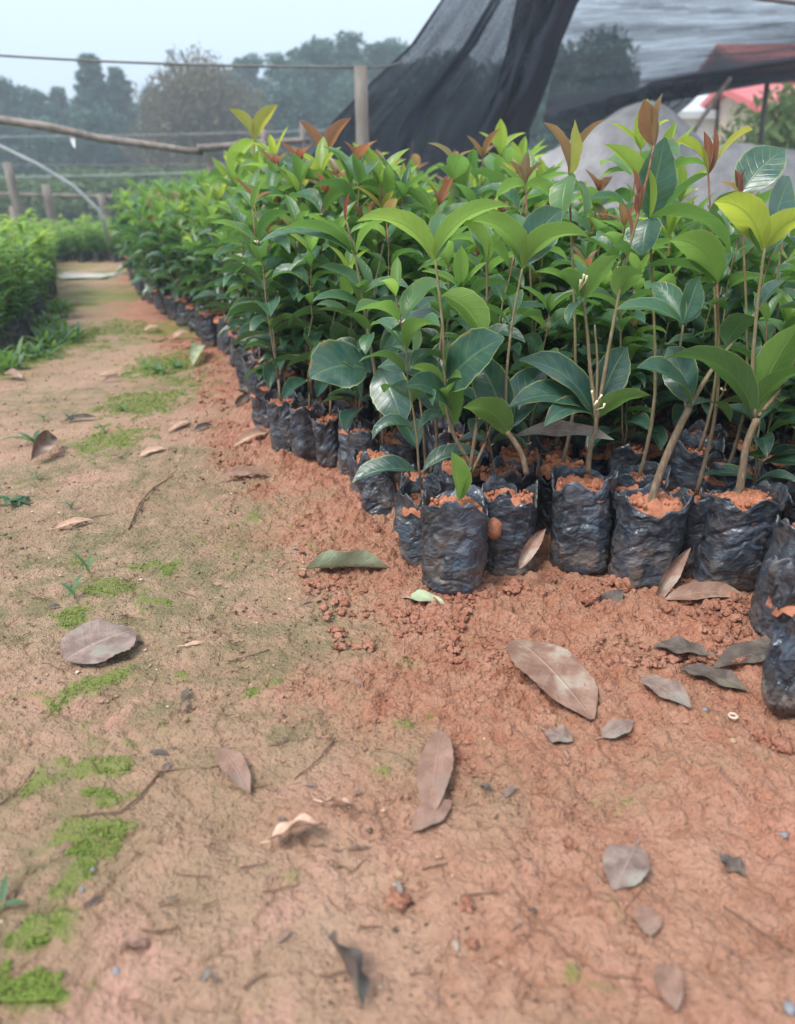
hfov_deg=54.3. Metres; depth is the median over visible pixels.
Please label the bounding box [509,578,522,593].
soil clod
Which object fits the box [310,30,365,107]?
tree
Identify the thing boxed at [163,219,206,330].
potted seedling
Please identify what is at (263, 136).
support post
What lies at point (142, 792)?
twig
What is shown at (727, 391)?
potted seedling
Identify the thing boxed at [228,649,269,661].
twig
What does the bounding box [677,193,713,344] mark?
potted seedling
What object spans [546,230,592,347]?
potted seedling
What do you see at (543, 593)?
soil clod
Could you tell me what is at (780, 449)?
potted seedling
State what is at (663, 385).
potted seedling
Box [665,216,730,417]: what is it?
potted seedling
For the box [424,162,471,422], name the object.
potted seedling
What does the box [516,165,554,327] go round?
potted seedling
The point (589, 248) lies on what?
potted seedling
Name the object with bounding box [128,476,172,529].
twig
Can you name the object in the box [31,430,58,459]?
dead leaf
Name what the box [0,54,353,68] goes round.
overhead wire
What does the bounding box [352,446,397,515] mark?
soil bag
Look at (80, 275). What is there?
plastic sheet
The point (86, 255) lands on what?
seedling
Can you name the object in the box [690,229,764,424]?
potted seedling
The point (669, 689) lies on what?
dead leaf
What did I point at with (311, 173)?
potted seedling
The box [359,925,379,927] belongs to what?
twig fragment
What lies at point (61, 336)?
grass tuft
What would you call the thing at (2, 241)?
seedling
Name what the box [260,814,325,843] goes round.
dead leaf
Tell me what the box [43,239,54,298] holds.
seedling
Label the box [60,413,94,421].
dead leaf
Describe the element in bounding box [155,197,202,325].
potted seedling
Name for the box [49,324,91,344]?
grass tuft
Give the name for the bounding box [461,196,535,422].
potted seedling
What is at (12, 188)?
fence post
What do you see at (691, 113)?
house
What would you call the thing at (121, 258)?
seedling
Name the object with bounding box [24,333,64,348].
grass tuft
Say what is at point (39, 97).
tree
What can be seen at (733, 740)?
pebble
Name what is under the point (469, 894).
twig fragment
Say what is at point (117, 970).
pebble
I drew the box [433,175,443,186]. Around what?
potted seedling
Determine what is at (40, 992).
moss
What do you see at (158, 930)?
twig fragment
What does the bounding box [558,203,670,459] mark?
potted seedling
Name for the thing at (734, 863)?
dead leaf
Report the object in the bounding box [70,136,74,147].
plastic tie
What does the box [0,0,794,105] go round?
sky
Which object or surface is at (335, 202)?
potted seedling
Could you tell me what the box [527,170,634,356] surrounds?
potted seedling
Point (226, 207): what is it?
potted seedling
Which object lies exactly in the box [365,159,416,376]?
potted seedling
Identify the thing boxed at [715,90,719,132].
net pole
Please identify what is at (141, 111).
tree
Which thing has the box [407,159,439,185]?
potted seedling
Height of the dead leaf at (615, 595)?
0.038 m
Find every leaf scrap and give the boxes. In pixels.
[5,889,16,901]
[47,603,60,607]
[58,841,73,851]
[83,895,104,906]
[118,937,143,947]
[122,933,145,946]
[149,749,169,754]
[162,762,170,771]
[181,688,188,700]
[181,702,188,710]
[202,966,209,981]
[209,973,217,983]
[277,928,289,942]
[300,599,311,602]
[350,845,369,848]
[351,677,362,685]
[351,789,361,794]
[394,879,401,892]
[422,989,438,1002]
[452,937,458,952]
[481,783,492,789]
[504,784,515,796]
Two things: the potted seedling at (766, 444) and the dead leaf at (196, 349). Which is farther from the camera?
the dead leaf at (196, 349)
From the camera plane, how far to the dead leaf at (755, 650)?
0.91 m
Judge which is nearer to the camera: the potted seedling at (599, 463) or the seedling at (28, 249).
the potted seedling at (599, 463)
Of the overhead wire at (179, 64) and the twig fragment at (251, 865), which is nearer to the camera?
the twig fragment at (251, 865)
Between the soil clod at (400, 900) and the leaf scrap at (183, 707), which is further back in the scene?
the leaf scrap at (183, 707)
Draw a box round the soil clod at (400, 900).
[381,887,413,911]
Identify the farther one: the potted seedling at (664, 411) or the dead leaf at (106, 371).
the dead leaf at (106, 371)
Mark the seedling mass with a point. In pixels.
(143, 196)
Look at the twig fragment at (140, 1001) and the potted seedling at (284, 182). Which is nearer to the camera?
the twig fragment at (140, 1001)
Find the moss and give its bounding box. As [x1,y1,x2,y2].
[0,316,432,1002]
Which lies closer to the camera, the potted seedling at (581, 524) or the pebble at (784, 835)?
the pebble at (784, 835)
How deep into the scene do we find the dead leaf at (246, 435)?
1.75 m
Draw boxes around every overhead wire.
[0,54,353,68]
[367,61,402,68]
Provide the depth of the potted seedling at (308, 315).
2.11 m
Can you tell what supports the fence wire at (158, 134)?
attached to the wooden post
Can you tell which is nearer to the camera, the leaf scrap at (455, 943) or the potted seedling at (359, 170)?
the leaf scrap at (455, 943)
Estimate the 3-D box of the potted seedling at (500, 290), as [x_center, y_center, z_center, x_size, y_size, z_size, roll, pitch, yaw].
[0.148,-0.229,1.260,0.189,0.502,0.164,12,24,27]
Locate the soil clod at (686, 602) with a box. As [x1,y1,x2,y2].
[680,600,693,605]
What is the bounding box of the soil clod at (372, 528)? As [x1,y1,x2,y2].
[368,525,379,532]
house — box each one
[678,94,721,142]
[700,84,794,144]
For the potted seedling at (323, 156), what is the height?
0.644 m
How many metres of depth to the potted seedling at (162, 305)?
3.77 m
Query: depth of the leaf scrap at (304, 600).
1.04 m
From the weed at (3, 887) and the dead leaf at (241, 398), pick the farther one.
the dead leaf at (241, 398)
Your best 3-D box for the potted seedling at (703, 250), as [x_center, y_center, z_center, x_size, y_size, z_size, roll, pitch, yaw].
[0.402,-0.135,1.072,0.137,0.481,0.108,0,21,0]
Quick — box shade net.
[312,0,794,183]
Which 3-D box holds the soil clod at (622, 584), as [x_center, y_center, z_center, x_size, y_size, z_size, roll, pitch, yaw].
[0.318,0.100,1.082,0.030,0.027,0.029,-2,22,-4]
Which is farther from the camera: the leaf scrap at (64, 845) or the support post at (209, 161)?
the support post at (209, 161)
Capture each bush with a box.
[0,166,144,224]
[0,174,38,219]
[0,175,86,222]
[81,166,192,222]
[149,163,262,188]
[711,83,794,149]
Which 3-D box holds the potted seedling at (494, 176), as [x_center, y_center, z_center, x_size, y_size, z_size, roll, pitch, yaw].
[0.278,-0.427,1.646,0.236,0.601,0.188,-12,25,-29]
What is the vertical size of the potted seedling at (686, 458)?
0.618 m
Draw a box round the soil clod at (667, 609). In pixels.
[662,605,674,615]
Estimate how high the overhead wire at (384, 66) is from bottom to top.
0.105 m
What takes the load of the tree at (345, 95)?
on the ground
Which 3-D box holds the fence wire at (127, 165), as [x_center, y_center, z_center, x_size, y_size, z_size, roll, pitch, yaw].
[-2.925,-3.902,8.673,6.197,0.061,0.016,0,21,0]
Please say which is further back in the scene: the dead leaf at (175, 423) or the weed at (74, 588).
the dead leaf at (175, 423)
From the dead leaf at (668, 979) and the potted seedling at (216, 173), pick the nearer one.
the dead leaf at (668, 979)
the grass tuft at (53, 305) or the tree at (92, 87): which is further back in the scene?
the tree at (92, 87)
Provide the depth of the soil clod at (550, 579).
1.09 m
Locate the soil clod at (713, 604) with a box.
[701,598,720,611]
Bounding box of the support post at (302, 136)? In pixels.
[299,121,305,159]
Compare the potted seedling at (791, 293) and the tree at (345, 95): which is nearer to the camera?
the potted seedling at (791, 293)
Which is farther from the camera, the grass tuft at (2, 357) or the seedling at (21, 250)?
the seedling at (21, 250)
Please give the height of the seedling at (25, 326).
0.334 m
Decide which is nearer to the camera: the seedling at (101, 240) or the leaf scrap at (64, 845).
the leaf scrap at (64, 845)
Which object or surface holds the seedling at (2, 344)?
on the ground
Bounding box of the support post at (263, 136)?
[260,130,266,171]
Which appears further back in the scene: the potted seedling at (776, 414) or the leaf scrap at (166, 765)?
the potted seedling at (776, 414)
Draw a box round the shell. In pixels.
[727,712,738,719]
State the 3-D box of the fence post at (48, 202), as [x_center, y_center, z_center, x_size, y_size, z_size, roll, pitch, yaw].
[-3.912,-3.293,8.806,0.135,0.790,0.110,0,21,0]
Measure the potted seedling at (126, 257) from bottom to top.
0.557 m
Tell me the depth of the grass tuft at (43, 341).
2.83 m
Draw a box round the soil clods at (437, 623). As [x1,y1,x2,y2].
[152,337,752,668]
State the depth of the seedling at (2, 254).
2.94 m
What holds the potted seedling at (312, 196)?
on the ground
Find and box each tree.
[0,75,40,158]
[0,111,36,179]
[12,114,83,216]
[13,88,55,133]
[45,86,76,215]
[59,52,139,171]
[62,106,150,178]
[106,66,141,169]
[119,42,287,178]
[130,83,175,184]
[223,52,272,154]
[248,80,332,159]
[253,51,333,135]
[285,37,350,101]
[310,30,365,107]
[321,72,369,129]
[353,36,409,82]
[528,39,580,155]
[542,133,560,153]
[553,42,640,134]
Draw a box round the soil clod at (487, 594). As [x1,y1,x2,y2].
[479,589,496,599]
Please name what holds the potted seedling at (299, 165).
on the ground
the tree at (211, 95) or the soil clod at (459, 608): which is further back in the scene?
the tree at (211, 95)
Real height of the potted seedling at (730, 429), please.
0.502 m
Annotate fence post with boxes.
[2,162,23,220]
[41,184,57,241]
[97,193,110,223]
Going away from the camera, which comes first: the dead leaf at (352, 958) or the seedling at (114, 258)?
the dead leaf at (352, 958)
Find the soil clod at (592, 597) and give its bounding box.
[578,590,600,606]
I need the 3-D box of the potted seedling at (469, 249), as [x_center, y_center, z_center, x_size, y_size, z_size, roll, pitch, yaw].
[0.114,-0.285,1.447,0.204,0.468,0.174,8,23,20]
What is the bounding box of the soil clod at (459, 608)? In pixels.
[453,605,463,614]
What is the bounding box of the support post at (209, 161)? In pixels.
[206,158,212,182]
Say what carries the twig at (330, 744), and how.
on the ground
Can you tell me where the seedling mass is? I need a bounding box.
[103,169,582,309]
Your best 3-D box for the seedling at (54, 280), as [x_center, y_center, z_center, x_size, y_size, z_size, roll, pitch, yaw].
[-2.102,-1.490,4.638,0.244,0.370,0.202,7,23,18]
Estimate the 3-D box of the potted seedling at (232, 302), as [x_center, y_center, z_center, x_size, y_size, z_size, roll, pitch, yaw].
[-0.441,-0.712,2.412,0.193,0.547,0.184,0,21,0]
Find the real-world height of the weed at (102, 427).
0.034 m
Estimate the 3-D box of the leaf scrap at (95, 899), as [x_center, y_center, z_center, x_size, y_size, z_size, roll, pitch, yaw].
[-0.229,0.293,0.587,0.013,0.003,0.011,0,21,0]
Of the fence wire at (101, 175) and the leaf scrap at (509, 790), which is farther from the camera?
the fence wire at (101, 175)
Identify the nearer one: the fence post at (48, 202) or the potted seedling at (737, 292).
the potted seedling at (737, 292)
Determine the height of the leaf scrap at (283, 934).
0.004 m
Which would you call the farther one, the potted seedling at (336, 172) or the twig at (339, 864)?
the potted seedling at (336, 172)
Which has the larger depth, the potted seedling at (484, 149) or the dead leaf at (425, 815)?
the potted seedling at (484, 149)
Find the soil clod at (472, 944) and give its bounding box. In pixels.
[465,938,479,950]
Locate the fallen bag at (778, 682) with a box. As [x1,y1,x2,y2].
[761,555,794,714]
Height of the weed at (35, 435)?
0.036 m
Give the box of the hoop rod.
[0,144,111,243]
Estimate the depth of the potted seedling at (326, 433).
1.53 m
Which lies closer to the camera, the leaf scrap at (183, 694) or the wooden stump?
the leaf scrap at (183, 694)
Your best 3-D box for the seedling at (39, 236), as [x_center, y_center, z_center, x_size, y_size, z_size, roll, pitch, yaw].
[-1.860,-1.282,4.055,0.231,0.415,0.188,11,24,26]
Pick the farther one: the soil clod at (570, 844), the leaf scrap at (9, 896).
the soil clod at (570, 844)
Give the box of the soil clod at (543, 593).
[537,589,548,598]
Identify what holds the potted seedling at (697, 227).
on the ground
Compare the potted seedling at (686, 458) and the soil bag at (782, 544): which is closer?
the soil bag at (782, 544)
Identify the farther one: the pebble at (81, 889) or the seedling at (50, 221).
the seedling at (50, 221)
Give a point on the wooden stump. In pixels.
(12, 213)
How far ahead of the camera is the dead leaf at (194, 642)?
0.94 m
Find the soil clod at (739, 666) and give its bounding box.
[731,657,746,670]
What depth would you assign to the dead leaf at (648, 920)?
0.57 m
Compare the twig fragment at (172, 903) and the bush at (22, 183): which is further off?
the bush at (22, 183)
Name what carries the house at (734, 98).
on the ground
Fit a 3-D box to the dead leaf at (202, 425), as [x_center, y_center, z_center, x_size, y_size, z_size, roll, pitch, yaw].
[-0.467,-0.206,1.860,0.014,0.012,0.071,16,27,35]
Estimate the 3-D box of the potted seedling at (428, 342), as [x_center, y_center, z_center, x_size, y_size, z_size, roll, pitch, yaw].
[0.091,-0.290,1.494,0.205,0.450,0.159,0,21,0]
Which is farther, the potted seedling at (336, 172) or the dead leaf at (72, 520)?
the potted seedling at (336, 172)
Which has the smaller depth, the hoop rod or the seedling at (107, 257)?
the hoop rod
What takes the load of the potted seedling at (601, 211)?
on the ground
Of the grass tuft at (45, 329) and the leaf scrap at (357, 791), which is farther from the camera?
the grass tuft at (45, 329)
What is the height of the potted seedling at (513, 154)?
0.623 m
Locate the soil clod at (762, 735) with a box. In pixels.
[749,728,771,748]
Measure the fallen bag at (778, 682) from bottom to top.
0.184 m
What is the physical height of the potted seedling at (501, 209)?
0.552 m
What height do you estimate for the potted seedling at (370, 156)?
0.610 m
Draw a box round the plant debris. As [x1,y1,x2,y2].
[0,348,579,1012]
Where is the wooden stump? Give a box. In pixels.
[9,206,28,222]
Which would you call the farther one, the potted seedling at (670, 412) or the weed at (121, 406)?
the weed at (121, 406)
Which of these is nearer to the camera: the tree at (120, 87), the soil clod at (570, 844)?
the soil clod at (570, 844)
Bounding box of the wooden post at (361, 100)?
[354,65,368,144]
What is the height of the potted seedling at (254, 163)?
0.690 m
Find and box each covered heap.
[535,100,703,237]
[676,143,794,277]
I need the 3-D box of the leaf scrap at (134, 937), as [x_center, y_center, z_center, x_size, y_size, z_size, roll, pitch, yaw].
[-0.189,0.307,0.554,0.019,0.007,0.009,0,21,0]
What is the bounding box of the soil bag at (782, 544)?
[748,514,794,636]
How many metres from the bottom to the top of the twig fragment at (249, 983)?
0.004 m
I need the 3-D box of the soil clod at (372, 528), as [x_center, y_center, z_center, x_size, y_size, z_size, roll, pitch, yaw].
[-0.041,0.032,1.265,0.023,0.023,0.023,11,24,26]
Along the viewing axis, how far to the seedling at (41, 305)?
3.62 m
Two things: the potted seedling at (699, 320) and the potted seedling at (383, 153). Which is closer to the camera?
the potted seedling at (699, 320)
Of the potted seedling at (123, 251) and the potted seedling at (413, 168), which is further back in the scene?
the potted seedling at (123, 251)
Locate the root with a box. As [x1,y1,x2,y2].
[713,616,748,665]
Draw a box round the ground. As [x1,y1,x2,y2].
[0,212,794,1023]
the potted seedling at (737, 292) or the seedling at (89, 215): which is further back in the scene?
the seedling at (89, 215)
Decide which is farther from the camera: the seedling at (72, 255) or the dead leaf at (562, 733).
the seedling at (72, 255)
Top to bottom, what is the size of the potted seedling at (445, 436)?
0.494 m
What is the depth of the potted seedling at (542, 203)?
1.67 m
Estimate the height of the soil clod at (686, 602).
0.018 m
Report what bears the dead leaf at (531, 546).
on the ground
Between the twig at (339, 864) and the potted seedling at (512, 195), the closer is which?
the twig at (339, 864)
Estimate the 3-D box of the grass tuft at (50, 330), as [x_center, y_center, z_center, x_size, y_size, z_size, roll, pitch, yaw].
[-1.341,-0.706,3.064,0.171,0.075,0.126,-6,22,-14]
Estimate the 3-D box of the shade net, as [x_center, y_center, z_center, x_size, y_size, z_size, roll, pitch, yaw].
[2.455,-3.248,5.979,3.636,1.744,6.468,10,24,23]
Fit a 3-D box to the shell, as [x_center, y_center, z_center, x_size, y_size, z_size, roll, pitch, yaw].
[0.352,0.214,0.815,0.011,0.002,0.011,0,21,0]
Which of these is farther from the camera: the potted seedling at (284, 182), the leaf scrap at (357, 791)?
the potted seedling at (284, 182)
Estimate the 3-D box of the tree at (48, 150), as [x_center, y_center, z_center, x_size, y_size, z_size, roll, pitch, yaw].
[-14.700,-14.590,32.880,3.024,4.149,3.247,0,22,1]
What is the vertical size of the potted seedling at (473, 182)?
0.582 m
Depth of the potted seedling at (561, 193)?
1.08 m
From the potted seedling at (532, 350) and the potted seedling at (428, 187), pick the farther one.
the potted seedling at (428, 187)
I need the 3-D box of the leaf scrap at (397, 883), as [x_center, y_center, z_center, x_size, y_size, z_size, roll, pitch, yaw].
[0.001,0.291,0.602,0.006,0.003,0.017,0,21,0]
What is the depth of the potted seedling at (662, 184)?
1.02 m
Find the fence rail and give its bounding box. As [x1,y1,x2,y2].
[0,192,130,198]
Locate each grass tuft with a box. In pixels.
[0,336,34,361]
[0,347,24,362]
[0,349,25,370]
[0,351,35,369]
[5,335,23,348]
[5,342,41,357]
[15,341,70,359]
[23,330,57,351]
[24,327,58,345]
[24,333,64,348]
[31,320,55,335]
[32,321,73,331]
[33,312,54,327]
[33,313,54,324]
[35,316,59,331]
[36,325,66,339]
[37,322,69,338]
[39,326,78,341]
[40,314,61,322]
[42,310,69,321]
[45,298,70,311]
[45,302,75,314]
[46,303,79,318]
[47,299,73,311]
[48,324,83,343]
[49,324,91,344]
[51,294,75,307]
[51,299,79,309]
[55,318,82,329]
[63,321,85,338]
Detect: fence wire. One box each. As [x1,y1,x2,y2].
[0,130,325,137]
[0,164,239,165]
[0,170,262,177]
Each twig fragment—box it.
[41,662,62,669]
[43,712,69,717]
[93,837,117,845]
[125,999,156,1008]
[141,926,180,931]
[158,902,188,906]
[175,872,210,876]
[239,862,264,868]
[242,972,267,989]
[262,886,297,892]
[318,970,347,976]
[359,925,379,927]
[410,971,430,975]
[422,863,447,869]
[468,892,498,895]
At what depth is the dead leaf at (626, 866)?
0.62 m
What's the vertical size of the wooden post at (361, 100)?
1.140 m
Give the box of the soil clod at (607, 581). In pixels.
[600,574,615,587]
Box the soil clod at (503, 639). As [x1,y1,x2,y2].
[498,633,513,643]
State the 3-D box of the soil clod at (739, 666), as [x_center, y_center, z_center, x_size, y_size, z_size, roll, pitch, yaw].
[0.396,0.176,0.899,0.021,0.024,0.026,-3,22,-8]
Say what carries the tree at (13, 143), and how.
on the ground
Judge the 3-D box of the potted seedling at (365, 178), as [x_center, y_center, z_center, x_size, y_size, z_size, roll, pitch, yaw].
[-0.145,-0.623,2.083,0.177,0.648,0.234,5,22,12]
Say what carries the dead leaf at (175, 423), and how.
on the ground
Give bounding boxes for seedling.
[0,214,42,316]
[0,219,20,310]
[0,220,46,335]
[0,238,18,309]
[0,238,24,345]
[0,243,10,289]
[0,253,32,341]
[0,297,13,349]
[1,216,30,288]
[2,214,59,273]
[2,265,35,312]
[8,235,41,289]
[12,235,50,299]
[13,255,56,319]
[14,207,44,234]
[22,237,58,285]
[22,258,45,298]
[25,225,57,298]
[28,230,65,294]
[34,219,48,227]
[39,222,60,276]
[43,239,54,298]
[46,219,66,249]
[46,223,69,262]
[48,242,57,273]
[55,214,71,225]
[57,219,71,260]
[62,219,86,262]
[67,220,78,259]
[73,224,89,261]
[78,216,102,261]
[79,216,107,260]
[80,221,99,259]
[81,214,105,247]
[83,213,100,248]
[92,222,109,255]
[95,219,115,259]
[99,221,118,262]
[104,216,118,247]
[109,229,123,260]
[114,198,129,268]
[117,195,140,294]
[117,218,129,276]
[123,223,135,285]
[126,250,137,290]
[129,222,155,303]
[134,219,174,314]
[137,216,146,300]
[139,196,192,320]
[144,208,169,309]
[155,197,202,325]
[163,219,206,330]
[178,185,229,346]
[180,227,226,316]
[183,211,219,336]
[186,180,235,349]
[193,175,242,324]
[200,214,236,318]
[204,150,249,256]
[204,230,265,335]
[206,214,245,366]
[209,204,271,352]
[210,144,307,359]
[210,176,319,451]
[210,220,240,354]
[216,125,304,377]
[216,148,305,383]
[217,199,287,399]
[223,201,315,398]
[227,105,277,390]
[229,292,258,338]
[232,141,325,391]
[236,234,286,428]
[259,173,364,408]
[259,193,435,492]
[270,136,370,389]
[271,217,340,458]
[280,151,335,323]
[286,200,367,467]
[299,158,370,387]
[300,118,356,322]
[303,149,413,421]
[304,250,326,379]
[305,146,374,412]
[306,211,335,349]
[309,246,391,474]
[312,140,425,420]
[314,155,372,316]
[321,168,339,312]
[322,144,430,410]
[330,196,365,319]
[339,198,429,484]
[352,257,478,567]
[353,142,401,181]
[357,198,516,570]
[360,166,441,400]
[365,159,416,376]
[370,173,435,380]
[372,153,467,445]
[386,246,440,409]
[387,279,471,532]
[396,165,417,178]
[400,162,423,182]
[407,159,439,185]
[407,227,508,473]
[409,247,506,415]
[411,154,443,179]
[418,176,448,187]
[420,213,483,475]
[420,452,488,594]
[422,185,439,192]
[422,246,534,492]
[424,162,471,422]
[424,178,439,187]
[428,143,484,259]
[431,224,519,467]
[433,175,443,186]
[439,183,504,337]
[440,209,567,491]
[442,254,502,433]
[445,129,518,269]
[454,174,480,231]
[461,149,567,432]
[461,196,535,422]
[463,205,588,575]
[467,149,486,183]
[470,157,577,364]
[475,251,557,363]
[478,119,548,198]
[483,145,568,267]
[489,257,577,445]
[489,286,587,502]
[490,187,558,349]
[496,153,553,416]
[498,189,550,354]
[509,94,661,574]
[512,141,564,265]
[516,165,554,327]
[520,179,581,414]
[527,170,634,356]
[529,252,616,499]
[530,207,579,347]
[535,184,598,344]
[536,119,603,534]
[543,241,607,439]
[544,203,623,436]
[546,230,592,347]
[553,202,582,346]
[553,233,652,475]
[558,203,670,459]
[563,199,616,239]
[575,99,705,408]
[576,276,666,475]
[596,195,707,441]
[598,216,678,424]
[603,249,707,462]
[605,137,730,548]
[606,182,635,264]
[608,244,782,589]
[622,216,702,420]
[622,224,691,411]
[628,156,706,412]
[633,223,665,421]
[642,228,718,431]
[643,229,746,577]
[652,205,766,464]
[657,125,752,491]
[658,223,702,336]
[662,175,794,590]
[662,217,736,415]
[663,201,686,416]
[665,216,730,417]
[668,239,720,421]
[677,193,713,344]
[682,205,794,441]
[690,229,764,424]
[697,182,793,423]
[697,225,791,458]
[698,228,794,429]
[700,145,785,492]
[702,191,782,417]
[703,288,794,491]
[710,255,784,393]
[733,249,794,468]
[750,236,794,485]
[759,247,794,439]
[759,299,794,429]
[761,320,794,479]
[762,300,794,524]
[769,424,794,519]
[771,253,779,295]
[775,400,794,444]
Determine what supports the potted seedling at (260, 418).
on the ground
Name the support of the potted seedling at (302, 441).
on the ground
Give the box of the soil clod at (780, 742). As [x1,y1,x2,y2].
[768,730,793,754]
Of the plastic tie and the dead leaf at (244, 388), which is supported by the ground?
the dead leaf at (244, 388)
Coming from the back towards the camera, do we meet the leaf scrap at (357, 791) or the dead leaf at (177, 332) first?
the dead leaf at (177, 332)
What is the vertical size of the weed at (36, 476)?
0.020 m
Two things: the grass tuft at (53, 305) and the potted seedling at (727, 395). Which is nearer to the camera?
the potted seedling at (727, 395)
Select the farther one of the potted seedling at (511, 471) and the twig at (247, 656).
the potted seedling at (511, 471)
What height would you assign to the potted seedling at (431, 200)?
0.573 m
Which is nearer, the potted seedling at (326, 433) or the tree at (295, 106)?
the potted seedling at (326, 433)
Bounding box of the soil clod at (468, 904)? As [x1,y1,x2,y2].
[458,893,475,913]
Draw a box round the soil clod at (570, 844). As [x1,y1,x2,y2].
[563,834,578,852]
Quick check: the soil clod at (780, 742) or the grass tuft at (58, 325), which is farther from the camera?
the grass tuft at (58, 325)
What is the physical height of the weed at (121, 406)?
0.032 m
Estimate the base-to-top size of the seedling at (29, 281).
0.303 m
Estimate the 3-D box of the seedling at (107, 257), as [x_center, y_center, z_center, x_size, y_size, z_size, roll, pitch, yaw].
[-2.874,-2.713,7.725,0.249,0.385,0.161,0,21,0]
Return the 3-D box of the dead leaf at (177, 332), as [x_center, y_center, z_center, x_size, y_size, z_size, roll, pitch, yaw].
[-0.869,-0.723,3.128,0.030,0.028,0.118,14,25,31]
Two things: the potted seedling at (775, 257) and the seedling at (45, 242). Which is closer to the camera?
the potted seedling at (775, 257)
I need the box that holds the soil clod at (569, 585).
[562,581,573,588]
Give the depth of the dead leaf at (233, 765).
0.73 m
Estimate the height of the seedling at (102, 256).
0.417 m
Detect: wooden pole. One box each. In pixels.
[0,116,202,155]
[197,137,310,151]
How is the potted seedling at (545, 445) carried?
on the ground
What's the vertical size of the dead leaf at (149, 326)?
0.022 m
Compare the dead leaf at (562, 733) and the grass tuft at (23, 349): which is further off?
the grass tuft at (23, 349)
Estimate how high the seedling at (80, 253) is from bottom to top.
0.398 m
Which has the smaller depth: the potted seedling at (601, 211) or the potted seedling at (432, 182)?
the potted seedling at (601, 211)
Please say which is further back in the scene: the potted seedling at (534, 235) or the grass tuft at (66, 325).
the grass tuft at (66, 325)
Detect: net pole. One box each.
[693,77,731,132]
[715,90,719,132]
[758,83,769,144]
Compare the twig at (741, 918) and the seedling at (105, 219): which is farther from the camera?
the seedling at (105, 219)
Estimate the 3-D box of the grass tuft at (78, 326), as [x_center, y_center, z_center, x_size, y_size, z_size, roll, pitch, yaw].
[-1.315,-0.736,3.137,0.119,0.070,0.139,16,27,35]
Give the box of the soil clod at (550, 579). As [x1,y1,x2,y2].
[542,575,556,584]
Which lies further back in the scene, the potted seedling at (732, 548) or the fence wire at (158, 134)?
the fence wire at (158, 134)
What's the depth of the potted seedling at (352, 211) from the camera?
1.59 m
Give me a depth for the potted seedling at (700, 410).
1.57 m
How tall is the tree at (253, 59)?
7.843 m
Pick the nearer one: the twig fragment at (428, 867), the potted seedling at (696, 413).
the twig fragment at (428, 867)
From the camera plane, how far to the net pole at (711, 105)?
6.87 m
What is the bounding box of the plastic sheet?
[55,272,120,278]
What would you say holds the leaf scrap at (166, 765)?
on the ground
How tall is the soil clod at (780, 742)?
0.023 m
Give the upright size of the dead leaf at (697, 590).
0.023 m
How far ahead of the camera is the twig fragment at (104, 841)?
0.64 m
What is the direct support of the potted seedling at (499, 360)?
on the ground
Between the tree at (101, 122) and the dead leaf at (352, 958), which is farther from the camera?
the tree at (101, 122)
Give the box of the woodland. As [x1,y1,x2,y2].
[6,99,547,209]
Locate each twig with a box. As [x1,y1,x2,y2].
[0,753,43,803]
[71,771,161,816]
[72,514,109,526]
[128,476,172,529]
[157,765,219,771]
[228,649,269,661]
[294,737,335,778]
[331,857,368,872]
[510,882,641,979]
[623,887,654,922]
[723,905,793,951]
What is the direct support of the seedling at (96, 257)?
on the ground
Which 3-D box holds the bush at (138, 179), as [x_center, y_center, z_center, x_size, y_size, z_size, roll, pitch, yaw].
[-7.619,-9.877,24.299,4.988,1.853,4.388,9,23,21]
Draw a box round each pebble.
[79,886,84,893]
[111,966,120,974]
[395,870,403,879]
[730,738,737,743]
[780,832,788,838]
[783,1000,794,1016]
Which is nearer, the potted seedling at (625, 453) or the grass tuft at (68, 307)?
the potted seedling at (625, 453)
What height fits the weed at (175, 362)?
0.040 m
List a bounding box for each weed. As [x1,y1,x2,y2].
[0,495,29,506]
[0,873,25,910]
[1,430,48,442]
[22,471,44,480]
[61,574,89,598]
[73,552,103,573]
[95,421,111,431]
[114,401,127,411]
[139,360,155,368]
[148,363,168,374]
[164,358,185,368]
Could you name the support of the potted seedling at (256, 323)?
on the ground
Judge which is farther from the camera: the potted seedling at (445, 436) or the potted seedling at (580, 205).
the potted seedling at (580, 205)
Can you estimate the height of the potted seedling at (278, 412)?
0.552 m
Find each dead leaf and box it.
[1,368,22,378]
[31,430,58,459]
[49,517,91,529]
[59,619,135,663]
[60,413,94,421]
[100,369,115,374]
[102,375,123,381]
[113,272,129,278]
[136,446,164,456]
[142,324,159,330]
[166,418,187,431]
[172,329,191,337]
[177,640,203,646]
[190,343,205,364]
[192,422,212,430]
[217,742,250,793]
[219,466,270,478]
[231,428,269,446]
[233,392,248,407]
[236,386,247,391]
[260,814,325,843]
[301,550,389,569]
[314,796,357,807]
[324,928,369,1009]
[402,589,443,604]
[406,799,451,834]
[416,725,453,811]
[507,635,597,718]
[516,420,613,439]
[519,528,545,568]
[540,725,572,741]
[596,718,633,739]
[600,590,623,601]
[602,839,650,890]
[634,905,661,944]
[638,673,690,707]
[653,636,715,654]
[653,954,683,1010]
[656,548,690,596]
[666,581,744,599]
[680,663,753,692]
[712,848,745,874]
[713,637,769,667]
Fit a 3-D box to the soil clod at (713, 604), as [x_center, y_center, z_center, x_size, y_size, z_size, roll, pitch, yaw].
[0.413,0.126,1.024,0.023,0.024,0.026,-5,22,-12]
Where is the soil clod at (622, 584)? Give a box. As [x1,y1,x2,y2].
[614,577,637,593]
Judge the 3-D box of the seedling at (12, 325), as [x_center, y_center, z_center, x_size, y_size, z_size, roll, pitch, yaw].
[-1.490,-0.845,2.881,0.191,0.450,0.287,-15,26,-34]
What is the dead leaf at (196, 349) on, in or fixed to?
on the ground

